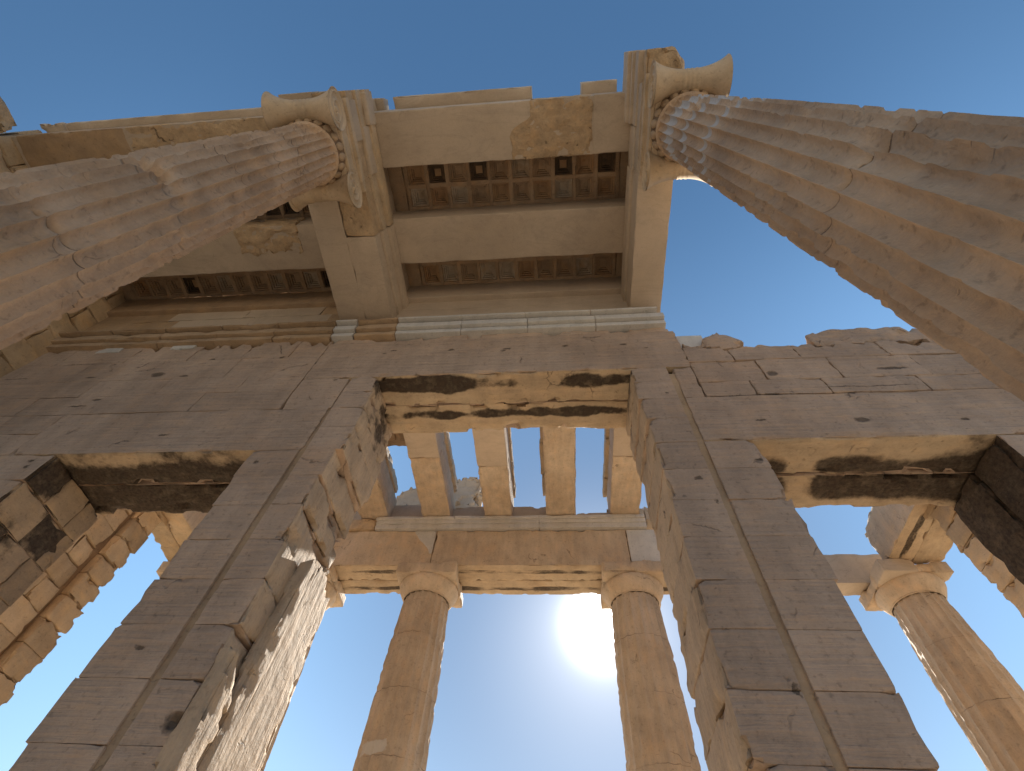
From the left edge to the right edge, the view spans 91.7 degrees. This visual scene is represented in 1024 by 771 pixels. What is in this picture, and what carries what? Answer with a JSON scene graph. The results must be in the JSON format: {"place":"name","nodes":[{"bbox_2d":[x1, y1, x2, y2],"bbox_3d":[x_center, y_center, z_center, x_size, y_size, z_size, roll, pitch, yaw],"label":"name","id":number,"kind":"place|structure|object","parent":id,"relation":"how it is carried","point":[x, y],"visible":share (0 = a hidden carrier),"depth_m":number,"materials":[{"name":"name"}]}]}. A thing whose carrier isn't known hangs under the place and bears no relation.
{"place":"outdoors","nodes":[
{"label":"outdoors","id":0,"kind":"place"},
{"bbox_2d":[0,0,1023,770],"label":"sky","id":1,"kind":"structure","parent":0,"point":[527,682],"materials":[{"name":"blue"}]},
{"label":"porch floor","id":2,"kind":"structure","parent":0,"visible":0},
{"bbox_2d":[0,510,168,705],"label":"porch wall","id":3,"kind":"structure","parent":2,"relation":"on","point":[48,605],"depth_m":10.49,"materials":[{"name":"beige stone"}]},
{"bbox_2d":[152,511,206,560],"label":"return beam","id":4,"kind":"structure","parent":3,"relation":"on","point":[173,534],"depth_m":13.49,"materials":[{"name":"stone"}]},
{"bbox_2d":[156,561,169,576],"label":"doric column","id":5,"kind":"structure","parent":2,"relation":"on","point":[162,567],"depth_m":13.90,"materials":[{"name":"stone"}]},
{"bbox_2d":[259,563,345,770],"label":"doric column","id":6,"kind":"structure","parent":2,"relation":"on","point":[335,592],"depth_m":13.57,"materials":[{"name":"stone"}]},
{"bbox_2d":[352,561,462,770],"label":"doric column","id":7,"kind":"structure","parent":2,"relation":"on","point":[397,731],"depth_m":11.21,"materials":[{"name":"stone"}]},
{"bbox_2d":[333,505,881,595],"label":"entablature","id":8,"kind":"structure","parent":7,"relation":"on","point":[529,550],"depth_m":13.99,"materials":[{"name":"stone"}]},
{"bbox_2d":[357,447,397,519],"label":"porch beam","id":9,"kind":"structure","parent":8,"relation":"on","point":[382,501],"depth_m":14.98,"materials":[{"name":"stone"}]},
{"bbox_2d":[387,433,405,446],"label":"ceiling slab","id":10,"kind":"structure","parent":9,"relation":"on","point":[397,439],"depth_m":14.61,"materials":[{"name":"stone"}]},
{"bbox_2d":[396,487,420,504],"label":"gable block","id":11,"kind":"structure","parent":8,"relation":"on","point":[409,496],"depth_m":17.93,"materials":[{"name":"stone"}]},
{"bbox_2d":[403,431,457,516],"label":"porch beam","id":12,"kind":"structure","parent":8,"relation":"on","point":[430,456],"depth_m":14.22,"materials":[{"name":"stone"}]},
{"bbox_2d":[454,477,481,508],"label":"gable block","id":13,"kind":"structure","parent":8,"relation":"on","point":[468,493],"depth_m":17.94,"materials":[{"name":"stone"}]},
{"bbox_2d":[472,428,515,515],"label":"porch beam","id":14,"kind":"structure","parent":8,"relation":"on","point":[494,455],"depth_m":13.98,"materials":[{"name":"stone"}]},
{"bbox_2d":[539,426,575,515],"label":"porch beam","id":15,"kind":"structure","parent":8,"relation":"on","point":[557,448],"depth_m":13.82,"materials":[{"name":"stone"}]},
{"bbox_2d":[602,427,641,513],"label":"porch beam","id":16,"kind":"structure","parent":8,"relation":"on","point":[622,487],"depth_m":13.92,"materials":[{"name":"stone"}]},
{"bbox_2d":[0,294,1023,770],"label":"door wall","id":17,"kind":"structure","parent":2,"relation":"on","point":[260,438],"depth_m":6.67,"materials":[{"name":"stone"}]},
{"bbox_2d":[107,291,335,316],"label":"ceiling beam","id":18,"kind":"structure","parent":17,"relation":"on","point":[221,303],"depth_m":11.72,"materials":[{"name":"beige stone"}]},
{"bbox_2d":[121,268,331,300],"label":"coffered ceiling","id":19,"kind":"structure","parent":18,"relation":"on","point":[243,283],"depth_m":12.07,"materials":[{"name":"stone"}]},
{"bbox_2d":[407,276,620,302],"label":"ceiling beam","id":20,"kind":"structure","parent":17,"relation":"on","point":[523,289],"depth_m":11.14,"materials":[{"name":"stone"}]},
{"bbox_2d":[405,253,622,285],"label":"coffered ceiling","id":21,"kind":"structure","parent":20,"relation":"on","point":[596,265],"depth_m":11.50,"materials":[{"name":"stone"}]},
{"bbox_2d":[675,335,702,347],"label":"marble block","id":22,"kind":"structure","parent":17,"relation":"on","point":[692,341],"depth_m":9.08,"materials":[{"name":"white stone"}]},
{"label":"porch floor","id":23,"kind":"structure","parent":0,"visible":0},
{"bbox_2d":[600,561,700,770],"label":"doric column","id":24,"kind":"structure","parent":23,"relation":"on","point":[657,730],"depth_m":10.85,"materials":[{"name":"stone"}]},
{"bbox_2d":[859,559,1023,770],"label":"doric column","id":25,"kind":"structure","parent":23,"relation":"on","point":[979,688],"depth_m":10.80,"materials":[{"name":"stone"}]},
{"bbox_2d":[865,504,952,563],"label":"return beam","id":26,"kind":"structure","parent":25,"relation":"on","point":[905,532],"depth_m":12.27,"materials":[{"name":"stone"}]},
{"bbox_2d":[923,504,1023,617],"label":"porch wall","id":27,"kind":"structure","parent":23,"relation":"on","point":[990,567],"depth_m":10.24,"materials":[{"name":"beige stone"}]},
{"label":"hall floor","id":28,"kind":"structure","parent":0,"visible":0},
{"bbox_2d":[0,130,125,377],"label":"wall","id":29,"kind":"structure","parent":28,"relation":"on","point":[23,351],"depth_m":10.16,"materials":[{"name":"beige stone"}]},
{"bbox_2d":[0,97,16,132],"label":"broken block","id":30,"kind":"structure","parent":29,"relation":"on","point":[7,122],"depth_m":9.74,"materials":[{"name":"stone"}]},
{"bbox_2d":[0,86,366,349],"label":"ionic column","id":31,"kind":"structure","parent":28,"relation":"on","point":[77,235],"depth_m":4.32,"materials":[{"name":"stone"}]},
{"bbox_2d":[278,89,409,323],"bbox_3d":[-3.130,-3.445,10.140,1.415,1.749,4.444,-2,-58,5],"label":"architrave","id":32,"kind":"object","parent":31,"relation":"on","point":[366,271],"visible":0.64,"depth_m":9.67,"materials":[{"name":"stone"}]},
{"bbox_2d":[11,116,268,167],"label":"ceiling beam","id":33,"kind":"structure","parent":32,"relation":"on","point":[39,149],"depth_m":9.71,"materials":[{"name":"stone"}]},
{"bbox_2d":[40,122,68,132],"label":"broken block","id":34,"kind":"structure","parent":33,"relation":"on","point":[55,127],"depth_m":10.33,"materials":[{"name":"stone"}]},
{"bbox_2d":[66,107,262,130],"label":"coping slab","id":35,"kind":"structure","parent":33,"relation":"on","point":[179,118],"depth_m":10.18,"materials":[{"name":"stone"}]},
{"bbox_2d":[142,217,324,276],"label":"ceiling beam","id":36,"kind":"structure","parent":32,"relation":"on","point":[270,244],"depth_m":10.77,"materials":[{"name":"stone"}]},
{"bbox_2d":[254,202,310,219],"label":"coffered ceiling","id":37,"kind":"structure","parent":36,"relation":"on","point":[285,210],"depth_m":11.07,"materials":[{"name":"stone"}]},
{"bbox_2d":[372,98,388,110],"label":"coping slab","id":38,"kind":"structure","parent":32,"relation":"on","point":[381,103],"depth_m":9.85,"materials":[{"name":"stone"}]},
{"bbox_2d":[374,92,631,167],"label":"ceiling beam","id":39,"kind":"structure","parent":32,"relation":"on","point":[581,124],"depth_m":9.27,"materials":[{"name":"stone"}]},
{"bbox_2d":[393,86,532,108],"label":"coping slab","id":40,"kind":"structure","parent":39,"relation":"on","point":[466,97],"depth_m":9.69,"materials":[{"name":"stone"}]},
{"bbox_2d":[387,152,627,211],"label":"coffered ceiling","id":41,"kind":"structure","parent":39,"relation":"on","point":[523,181],"depth_m":10.50,"materials":[{"name":"stone"}]},
{"bbox_2d":[580,79,616,94],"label":"coping slab","id":42,"kind":"structure","parent":39,"relation":"on","point":[595,87],"depth_m":9.48,"materials":[{"name":"stone"}]},
{"bbox_2d":[392,198,624,263],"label":"ceiling beam","id":43,"kind":"structure","parent":32,"relation":"on","point":[585,227],"depth_m":10.29,"materials":[{"name":"stone"}]},
{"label":"hall floor","id":44,"kind":"structure","parent":0,"visible":0},
{"bbox_2d":[639,54,1023,401],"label":"ionic column","id":45,"kind":"structure","parent":44,"relation":"on","point":[913,218],"depth_m":2.67,"materials":[{"name":"stone"}]},
{"bbox_2d":[621,46,684,312],"bbox_3d":[2.534,-3.708,9.615,0.844,1.763,4.664,-2,-58,5],"label":"architrave","id":46,"kind":"object","parent":45,"relation":"on","point":[646,221],"visible":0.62,"depth_m":9.07,"materials":[{"name":"stone"}]}
]}

